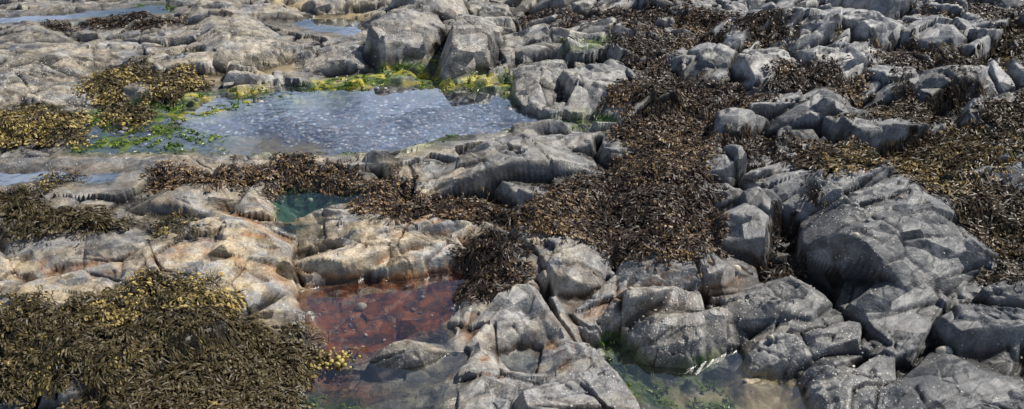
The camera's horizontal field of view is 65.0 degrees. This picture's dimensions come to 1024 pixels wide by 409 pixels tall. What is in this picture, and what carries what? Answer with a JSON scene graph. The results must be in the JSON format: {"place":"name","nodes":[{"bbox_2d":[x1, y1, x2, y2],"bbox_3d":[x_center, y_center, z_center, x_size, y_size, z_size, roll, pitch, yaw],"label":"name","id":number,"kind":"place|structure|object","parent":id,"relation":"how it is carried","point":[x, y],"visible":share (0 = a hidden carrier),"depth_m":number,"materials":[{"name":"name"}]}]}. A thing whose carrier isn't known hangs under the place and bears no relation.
{"place":"outdoors","nodes":[
{"label":"outdoors","id":0,"kind":"place"},
{"bbox_2d":[78,85,509,145],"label":"tide pool water","id":1,"kind":"structure","parent":0,"point":[293,97],"depth_m":5.45,"materials":[{"name":"blue liquid"}]},
{"bbox_2d":[18,1,938,408],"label":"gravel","id":2,"kind":"structure","parent":0,"point":[566,93],"depth_m":4.09,"materials":[{"name":"stone"}]},
{"bbox_2d":[0,0,1023,408],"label":"rocky shore","id":3,"kind":"structure","parent":0,"point":[560,330],"depth_m":4.46,"materials":[{"name":"grey stone"}]},
{"bbox_2d":[0,62,78,100],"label":"rock slab","id":4,"kind":"object","parent":3,"relation":"on","point":[30,72],"visible":0.94,"depth_m":5.55,"materials":[{"name":"grey stone"}]},
{"bbox_2d":[0,22,94,44],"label":"rock slab","id":5,"kind":"object","parent":3,"relation":"on","point":[33,32],"visible":0.96,"depth_m":6.33,"materials":[{"name":"grey stone"}]},
{"bbox_2d":[0,101,97,147],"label":"seaweed","id":6,"kind":"object","parent":3,"relation":"on","point":[9,117],"visible":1,"depth_m":4.94,"materials":[{"name":"brown plant"}]},
{"bbox_2d":[0,42,119,78],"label":"rock slab","id":7,"kind":"object","parent":3,"relation":"on","point":[45,53],"visible":0.93,"depth_m":5.86,"materials":[{"name":"grey stone"}]},
{"bbox_2d":[0,171,119,184],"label":"tide pool water","id":8,"kind":"structure","parent":3,"relation":"on","point":[6,179],"depth_m":4.48,"materials":[{"name":"blue liquid"}]},
{"bbox_2d":[29,168,90,187],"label":"seaweed","id":9,"kind":"object","parent":3,"relation":"on","point":[64,177],"visible":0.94,"depth_m":4.41,"materials":[{"name":"brown plant"}]},
{"bbox_2d":[0,218,159,277],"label":"rock slab","id":10,"kind":"object","parent":3,"relation":"on","point":[63,248],"visible":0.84,"depth_m":3.91,"materials":[{"name":"grey stone"}]},
{"bbox_2d":[0,5,172,22],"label":"tide pool water","id":11,"kind":"structure","parent":3,"relation":"on","point":[153,9],"depth_m":6.90,"materials":[{"name":"blue liquid"}]},
{"bbox_2d":[0,180,211,241],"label":"seaweed","id":12,"kind":"object","parent":3,"relation":"on","point":[84,214],"visible":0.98,"depth_m":4.07,"materials":[{"name":"brown plant"}]},
{"bbox_2d":[26,10,190,34],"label":"seaweed","id":13,"kind":"object","parent":3,"relation":"on","point":[99,22],"visible":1,"depth_m":6.62,"materials":[{"name":"brown plant"}]},
{"bbox_2d":[72,51,215,129],"bbox_3d":[-2.548,-0.804,5.496,1.100,0.129,0.876,23,38,33],"label":"seaweed","id":14,"kind":"object","parent":3,"relation":"on","point":[120,76],"visible":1,"depth_m":5.46,"materials":[{"name":"brown plant"}]},
{"bbox_2d":[0,267,324,408],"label":"seaweed","id":15,"kind":"object","parent":3,"relation":"on","point":[32,360],"visible":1,"depth_m":3.31,"materials":[{"name":"brown plant"}]},
{"bbox_2d":[128,155,215,173],"bbox_3d":[-1.962,-0.237,4.631,0.467,0.055,0.206,-3,31,-5],"label":"rock slab","id":16,"kind":"object","parent":3,"relation":"on","point":[139,163],"visible":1,"depth_m":4.61,"materials":[{"name":"grey stone"}]},
{"bbox_2d":[115,180,253,218],"bbox_3d":[-1.773,-0.048,4.368,0.649,0.112,0.370,0,31,0],"label":"rock slab","id":17,"kind":"object","parent":3,"relation":"on","point":[198,200],"visible":0.9,"depth_m":4.28,"materials":[{"name":"grey stone"}]},
{"bbox_2d":[108,251,299,310],"bbox_3d":[-1.464,0.404,3.740,0.893,0.198,0.466,0,31,0],"label":"rock slab","id":18,"kind":"object","parent":3,"relation":"on","point":[203,264],"visible":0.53,"depth_m":3.80,"materials":[{"name":"beige stone"}]},
{"bbox_2d":[174,0,251,23],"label":"boulder","id":19,"kind":"object","parent":3,"relation":"on","point":[200,10],"visible":0.91,"depth_m":6.76,"materials":[{"name":"grey stone"}]},
{"bbox_2d":[172,16,295,75],"bbox_3d":[-2.122,-1.247,6.214,0.756,0.228,1.214,-25,39,-35],"label":"boulder","id":20,"kind":"object","parent":3,"relation":"on","point":[230,44],"visible":0.94,"depth_m":6.07,"materials":[{"name":"grey stone"}]},
{"bbox_2d":[205,208,300,285],"bbox_3d":[-1.335,0.209,4.033,0.745,0.223,0.406,16,34,24],"label":"boulder","id":21,"kind":"object","parent":3,"relation":"on","point":[262,242],"visible":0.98,"depth_m":3.95,"materials":[{"name":"beige stone"}]},
{"bbox_2d":[253,4,305,20],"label":"boulder","id":22,"kind":"object","parent":3,"relation":"on","point":[275,12],"visible":1,"depth_m":6.82,"materials":[{"name":"grey stone"}]},
{"bbox_2d":[139,151,422,222],"bbox_3d":[-1.269,-0.122,4.525,1.598,0.185,0.642,5,31,8],"label":"seaweed","id":23,"kind":"object","parent":3,"relation":"on","point":[178,175],"visible":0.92,"depth_m":4.51,"materials":[{"name":"brown plant"}]},
{"bbox_2d":[263,76,326,86],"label":"rock","id":24,"kind":"object","parent":3,"relation":"on","point":[314,80],"visible":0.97,"depth_m":5.66,"materials":[{"name":"beige stone"}]},
{"bbox_2d":[292,18,360,35],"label":"tide pool water","id":25,"kind":"structure","parent":3,"relation":"on","point":[343,26],"depth_m":6.68,"materials":[{"name":"blue liquid"}]},
{"bbox_2d":[290,42,377,77],"bbox_3d":[-1.312,-1.090,6.078,0.653,0.186,0.509,0,31,0],"label":"rock ledge","id":26,"kind":"object","parent":3,"relation":"on","point":[336,54],"visible":0.98,"depth_m":5.93,"materials":[{"name":"grey stone"}]},
{"bbox_2d":[80,86,588,154],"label":"pebbles","id":27,"kind":"object","parent":3,"relation":"on","point":[363,147],"visible":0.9,"depth_m":5.19,"materials":[{"name":"stone"}]},
{"bbox_2d":[293,209,423,282],"bbox_3d":[-0.662,0.164,4.185,0.974,0.160,0.439,-13,33,-21],"label":"rock slab","id":28,"kind":"object","parent":3,"relation":"on","point":[381,234],"visible":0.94,"depth_m":4.06,"materials":[{"name":"beige stone"}]},
{"bbox_2d":[355,302,366,309],"bbox_3d":[-0.726,0.483,3.862,0.059,0.024,0.050,0,31,0],"label":"limpet","id":29,"kind":"object","parent":3,"relation":"on","point":[360,306],"visible":1,"depth_m":3.85},
{"bbox_2d":[312,283,454,405],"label":"pebbles","id":30,"kind":"object","parent":3,"relation":"on","point":[394,326],"visible":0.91,"depth_m":3.78,"materials":[{"name":"stone"}]},
{"bbox_2d":[71,0,734,408],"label":"green algae","id":31,"kind":"object","parent":3,"relation":"on","point":[725,404],"visible":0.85,"depth_m":4.95,"materials":[{"name":"green plant"}]},
{"bbox_2d":[363,2,448,70],"bbox_3d":[-0.802,-1.294,6.195,0.648,0.353,0.837,0,31,0],"label":"boulder","id":32,"kind":"object","parent":3,"relation":"on","point":[389,49],"visible":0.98,"depth_m":5.96,"materials":[{"name":"grey stone"}]},
{"bbox_2d":[366,236,460,281],"bbox_3d":[-0.469,0.297,4.019,0.505,0.122,0.145,-14,34,-22],"label":"rock slab","id":33,"kind":"object","parent":3,"relation":"on","point":[416,263],"visible":1,"depth_m":4.00,"materials":[{"name":"beige stone"}]},
{"bbox_2d":[365,339,465,380],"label":"rock","id":34,"kind":"object","parent":3,"relation":"on","point":[401,357],"visible":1,"depth_m":3.47,"materials":[{"name":"grey stone"}]},
{"bbox_2d":[388,0,469,25],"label":"boulder","id":35,"kind":"object","parent":3,"relation":"on","point":[446,15],"visible":0.65,"depth_m":6.47,"materials":[{"name":"grey stone"}]},
{"bbox_2d":[432,13,503,85],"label":"boulder","id":36,"kind":"object","parent":3,"relation":"on","point":[472,58],"visible":0.95,"depth_m":5.75,"materials":[{"name":"grey stone"}]},
{"bbox_2d":[425,62,513,78],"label":"stone","id":37,"kind":"object","parent":3,"relation":"on","point":[428,76],"visible":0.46,"depth_m":5.90,"materials":[{"name":"stone"}]},
{"bbox_2d":[456,372,537,408],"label":"boulder","id":38,"kind":"object","parent":3,"relation":"on","point":[475,393],"visible":0.88,"depth_m":3.26,"materials":[{"name":"grey stone"}]},
{"bbox_2d":[396,133,612,200],"bbox_3d":[-0.020,-0.224,4.684,1.351,0.271,0.418,-9,32,-15],"label":"rock ledge","id":39,"kind":"object","parent":3,"relation":"on","point":[489,164],"visible":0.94,"depth_m":4.56,"materials":[{"name":"grey stone"}]},
{"bbox_2d":[457,278,553,353],"bbox_3d":[-0.032,0.499,3.706,0.480,0.155,0.404,0,31,0],"label":"rock ledge","id":40,"kind":"object","parent":3,"relation":"on","point":[471,329],"visible":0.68,"depth_m":3.63,"materials":[{"name":"grey stone"}]},
{"bbox_2d":[447,217,535,306],"bbox_3d":[-0.110,0.293,3.946,0.452,0.237,0.570,0,31,0],"label":"seaweed","id":41,"kind":"object","parent":40,"relation":"on","point":[475,271],"visible":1,"depth_m":3.95,"materials":[{"name":"brown plant"}]},
{"bbox_2d":[0,0,1022,408],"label":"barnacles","id":42,"kind":"object","parent":3,"relation":"on","point":[472,172],"visible":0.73,"depth_m":5.53},
{"bbox_2d":[500,32,524,66],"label":"boulder","id":43,"kind":"object","parent":3,"relation":"on","point":[516,41],"visible":0.94,"depth_m":6.01,"materials":[{"name":"grey stone"}]},
{"bbox_2d":[505,57,567,110],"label":"boulder","id":44,"kind":"object","parent":3,"relation":"on","point":[540,85],"visible":0.93,"depth_m":5.48,"materials":[{"name":"grey stone"}]},
{"bbox_2d":[514,5,588,29],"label":"seaweed","id":45,"kind":"object","parent":3,"relation":"on","point":[542,13],"visible":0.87,"depth_m":6.78,"materials":[{"name":"brown plant"}]},
{"bbox_2d":[550,102,575,111],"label":"boulder","id":46,"kind":"object","parent":3,"relation":"on","point":[557,105],"visible":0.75,"depth_m":5.24,"materials":[{"name":"grey stone"}]},
{"bbox_2d":[537,231,620,295],"bbox_3d":[0.346,0.254,3.994,0.440,0.158,0.541,0,31,0],"label":"rock slab","id":47,"kind":"object","parent":3,"relation":"on","point":[576,265],"visible":0.81,"depth_m":3.87,"materials":[{"name":"grey stone"}]},
{"bbox_2d":[536,342,639,408],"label":"boulder","id":48,"kind":"object","parent":3,"relation":"on","point":[591,362],"visible":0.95,"depth_m":3.34,"materials":[{"name":"grey stone"}]},
{"bbox_2d":[558,59,644,98],"bbox_3d":[0.685,-0.828,5.605,0.747,0.303,0.577,-4,31,-7],"label":"rock ledge","id":49,"kind":"object","parent":3,"relation":"on","point":[610,70],"visible":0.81,"depth_m":5.47,"materials":[{"name":"grey stone"}]},
{"bbox_2d":[595,326,627,346],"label":"stone","id":50,"kind":"object","parent":3,"relation":"on","point":[624,333],"visible":0.99,"depth_m":3.68,"materials":[{"name":"grey stone"}]},
{"bbox_2d":[375,68,867,271],"bbox_3d":[0.742,-0.166,4.500,2.615,0.428,1.698,-25,39,-35],"label":"seaweed","id":51,"kind":"object","parent":3,"relation":"on","point":[642,179],"visible":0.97,"depth_m":4.37,"materials":[{"name":"brown plant"}]},
{"bbox_2d":[629,41,746,107],"bbox_3d":[1.149,-0.900,5.549,0.542,0.155,1.110,-23,38,-33],"label":"seaweed","id":52,"kind":"object","parent":51,"relation":"on","point":[664,74],"visible":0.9,"depth_m":5.50,"materials":[{"name":"brown plant"}]},
{"bbox_2d":[726,58,818,108],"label":"seaweed","id":53,"kind":"object","parent":51,"relation":"on","point":[759,97],"visible":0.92,"depth_m":5.30,"materials":[{"name":"brown plant"}]},
{"bbox_2d":[573,229,760,342],"bbox_3d":[0.728,0.355,3.902,0.984,0.285,0.480,-20,36,-30],"label":"rock ledge","id":54,"kind":"object","parent":3,"relation":"on","point":[602,310],"visible":0.73,"depth_m":3.79,"materials":[{"name":"grey stone"}]},
{"bbox_2d":[732,265,740,271],"bbox_3d":[1.085,0.303,3.889,0.055,0.022,0.047,0,31,0],"label":"limpet","id":55,"kind":"object","parent":54,"relation":"on","point":[737,268],"visible":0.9,"depth_m":3.88},
{"bbox_2d":[586,0,763,68],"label":"seaweed","id":56,"kind":"object","parent":3,"relation":"on","point":[695,26],"visible":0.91,"depth_m":6.34,"materials":[{"name":"brown plant"}]},
{"bbox_2d":[686,378,692,386],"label":"stone","id":57,"kind":"object","parent":3,"relation":"on","point":[689,381],"visible":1,"depth_m":3.52,"materials":[{"name":"grey stone"}]},
{"bbox_2d":[625,305,755,375],"bbox_3d":[0.824,0.600,3.647,0.563,0.194,0.291,-12,33,-20],"label":"boulder","id":58,"kind":"object","parent":3,"relation":"on","point":[693,354],"visible":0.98,"depth_m":3.58,"materials":[{"name":"grey stone"}]},
{"bbox_2d":[666,51,730,84],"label":"boulder","id":59,"kind":"object","parent":3,"relation":"on","point":[693,64],"visible":0.89,"depth_m":5.55,"materials":[{"name":"grey stone"}]},
{"bbox_2d":[676,215,733,276],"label":"seaweed","id":60,"kind":"object","parent":3,"relation":"on","point":[719,252],"visible":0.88,"depth_m":4.00,"materials":[{"name":"brown plant"}]},
{"bbox_2d":[687,42,738,71],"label":"boulder","id":61,"kind":"object","parent":3,"relation":"on","point":[718,55],"visible":0.98,"depth_m":5.59,"materials":[{"name":"grey stone"}]},
{"bbox_2d":[706,107,769,141],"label":"boulder","id":62,"kind":"object","parent":3,"relation":"on","point":[735,117],"visible":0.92,"depth_m":4.89,"materials":[{"name":"grey stone"}]},
{"bbox_2d":[713,201,774,277],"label":"boulder","id":63,"kind":"object","parent":3,"relation":"on","point":[748,230],"visible":0.88,"depth_m":4.03,"materials":[{"name":"grey stone"}]},
{"bbox_2d":[732,186,784,240],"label":"rock","id":64,"kind":"object","parent":3,"relation":"on","point":[760,198],"visible":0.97,"depth_m":4.22,"materials":[{"name":"grey stone"}]},
{"bbox_2d":[730,45,790,89],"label":"boulder","id":65,"kind":"object","parent":3,"relation":"on","point":[750,61],"visible":0.95,"depth_m":5.49,"materials":[{"name":"grey stone"}]},
{"bbox_2d":[720,275,833,333],"bbox_3d":[1.290,0.461,3.811,0.575,0.201,0.400,-26,39,-36],"label":"boulder","id":66,"kind":"object","parent":3,"relation":"on","point":[802,300],"visible":1,"depth_m":3.71,"materials":[{"name":"grey stone"}]},
{"bbox_2d":[739,332,814,378],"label":"boulder","id":67,"kind":"object","parent":3,"relation":"on","point":[770,358],"visible":0.99,"depth_m":3.50,"materials":[{"name":"grey stone"}]},
{"bbox_2d":[730,7,843,48],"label":"seaweed","id":68,"kind":"object","parent":3,"relation":"on","point":[762,36],"visible":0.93,"depth_m":5.86,"materials":[{"name":"brown plant"}]},
{"bbox_2d":[760,171,829,278],"bbox_3d":[1.461,0.106,4.160,0.271,0.300,0.714,15,34,23],"label":"seaweed","id":69,"kind":"object","parent":3,"relation":"on","point":[790,231],"visible":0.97,"depth_m":4.20,"materials":[{"name":"brown plant"}]},
{"bbox_2d":[766,6,844,42],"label":"boulder","id":70,"kind":"object","parent":3,"relation":"on","point":[809,23],"visible":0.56,"depth_m":5.90,"materials":[{"name":"grey stone"}]},
{"bbox_2d":[764,86,863,140],"bbox_3d":[1.950,-0.570,5.124,0.802,0.289,0.413,-22,38,-32],"label":"boulder","id":71,"kind":"object","parent":3,"relation":"on","point":[818,104],"visible":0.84,"depth_m":5.01,"materials":[{"name":"grey stone"}]},
{"bbox_2d":[771,52,878,107],"bbox_3d":[2.101,-0.830,5.339,0.689,0.236,0.447,0,31,0],"label":"seaweed","id":72,"kind":"object","parent":3,"relation":"on","point":[830,81],"visible":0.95,"depth_m":5.34,"materials":[{"name":"brown plant"}]},
{"bbox_2d":[792,35,869,93],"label":"boulder","id":73,"kind":"object","parent":3,"relation":"on","point":[859,62],"visible":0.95,"depth_m":5.45,"materials":[{"name":"grey stone"}]},
{"bbox_2d":[798,364,887,408],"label":"boulder","id":74,"kind":"object","parent":3,"relation":"on","point":[830,387],"visible":1,"depth_m":3.29,"materials":[{"name":"grey stone"}]},
{"bbox_2d":[842,9,905,52],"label":"boulder","id":75,"kind":"object","parent":3,"relation":"on","point":[859,23],"visible":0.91,"depth_m":5.86,"materials":[{"name":"grey stone"}]},
{"bbox_2d":[864,333,900,369],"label":"rock","id":76,"kind":"object","parent":3,"relation":"on","point":[881,344],"visible":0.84,"depth_m":3.55,"materials":[{"name":"grey stone"}]},
{"bbox_2d":[831,268,951,370],"bbox_3d":[1.707,0.473,3.712,0.486,0.284,0.442,26,39,36],"label":"boulder","id":77,"kind":"object","parent":3,"relation":"on","point":[890,309],"visible":1,"depth_m":3.65,"materials":[{"name":"grey stone"}]},
{"bbox_2d":[792,175,999,296],"bbox_3d":[1.949,0.185,4.050,0.960,0.398,0.775,-14,34,-22],"label":"boulder","id":78,"kind":"object","parent":3,"relation":"on","point":[838,253],"visible":0.95,"depth_m":3.88,"materials":[{"name":"grey stone"}]},
{"bbox_2d":[853,28,940,83],"bbox_3d":[2.687,-1.065,5.668,0.734,0.261,0.867,0,31,0],"label":"seaweed","id":79,"kind":"object","parent":3,"relation":"on","point":[909,60],"visible":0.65,"depth_m":5.66,"materials":[{"name":"brown plant"}]},
{"bbox_2d":[794,63,1023,285],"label":"seaweed","id":80,"kind":"object","parent":3,"relation":"on","point":[916,165],"visible":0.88,"depth_m":4.52,"materials":[{"name":"brown plant"}]},
{"bbox_2d":[901,16,977,58],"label":"boulder","id":81,"kind":"object","parent":3,"relation":"on","point":[937,30],"visible":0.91,"depth_m":5.88,"materials":[{"name":"grey stone"}]},
{"bbox_2d":[911,64,989,115],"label":"boulder","id":82,"kind":"object","parent":3,"relation":"on","point":[933,81],"visible":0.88,"depth_m":5.24,"materials":[{"name":"grey stone"}]},
{"bbox_2d":[882,346,1023,408],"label":"boulder","id":83,"kind":"object","parent":3,"relation":"on","point":[961,382],"visible":1,"depth_m":3.23,"materials":[{"name":"grey stone"}]},
{"bbox_2d":[936,346,953,353],"bbox_3d":[1.878,0.629,3.476,0.076,0.031,0.065,0,31,0],"label":"limpet","id":84,"kind":"object","parent":83,"relation":"on","point":[946,349],"visible":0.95,"depth_m":3.47},
{"bbox_2d":[889,65,1022,117],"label":"seaweed","id":85,"kind":"object","parent":3,"relation":"on","point":[909,100],"visible":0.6,"depth_m":5.23,"materials":[{"name":"brown plant"}]},
{"bbox_2d":[894,0,1023,37],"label":"seaweed","id":86,"kind":"object","parent":3,"relation":"on","point":[978,8],"visible":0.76,"depth_m":6.48,"materials":[{"name":"brown plant"}]},
{"bbox_2d":[922,17,1023,71],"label":"seaweed","id":87,"kind":"object","parent":3,"relation":"on","point":[954,55],"visible":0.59,"depth_m":5.78,"materials":[{"name":"brown plant"}]},
{"bbox_2d":[932,302,1023,361],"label":"boulder","id":88,"kind":"object","parent":3,"relation":"on","point":[978,332],"visible":0.96,"depth_m":3.46,"materials":[{"name":"grey stone"}]},
{"bbox_2d":[975,278,1023,309],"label":"rock","id":89,"kind":"object","parent":3,"relation":"on","point":[1006,292],"visible":0.91,"depth_m":3.61,"materials":[{"name":"grey stone"}]},
{"label":"tide pool water","id":90,"kind":"object","parent":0,"visible":0},
{"bbox_2d":[305,331,365,375],"bbox_3d":[-0.769,0.672,3.498,0.216,0.098,0.235,9,32,15],"label":"yellow wrack","id":91,"kind":"object","parent":90,"relation":"in","point":[325,357],"visible":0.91,"depth_m":3.48,"materials":[{"name":"yellow plant"}]},
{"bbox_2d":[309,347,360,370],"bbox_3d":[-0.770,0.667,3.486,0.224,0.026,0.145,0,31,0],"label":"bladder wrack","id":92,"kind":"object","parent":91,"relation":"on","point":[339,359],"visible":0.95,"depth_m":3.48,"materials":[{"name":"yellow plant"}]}
]}

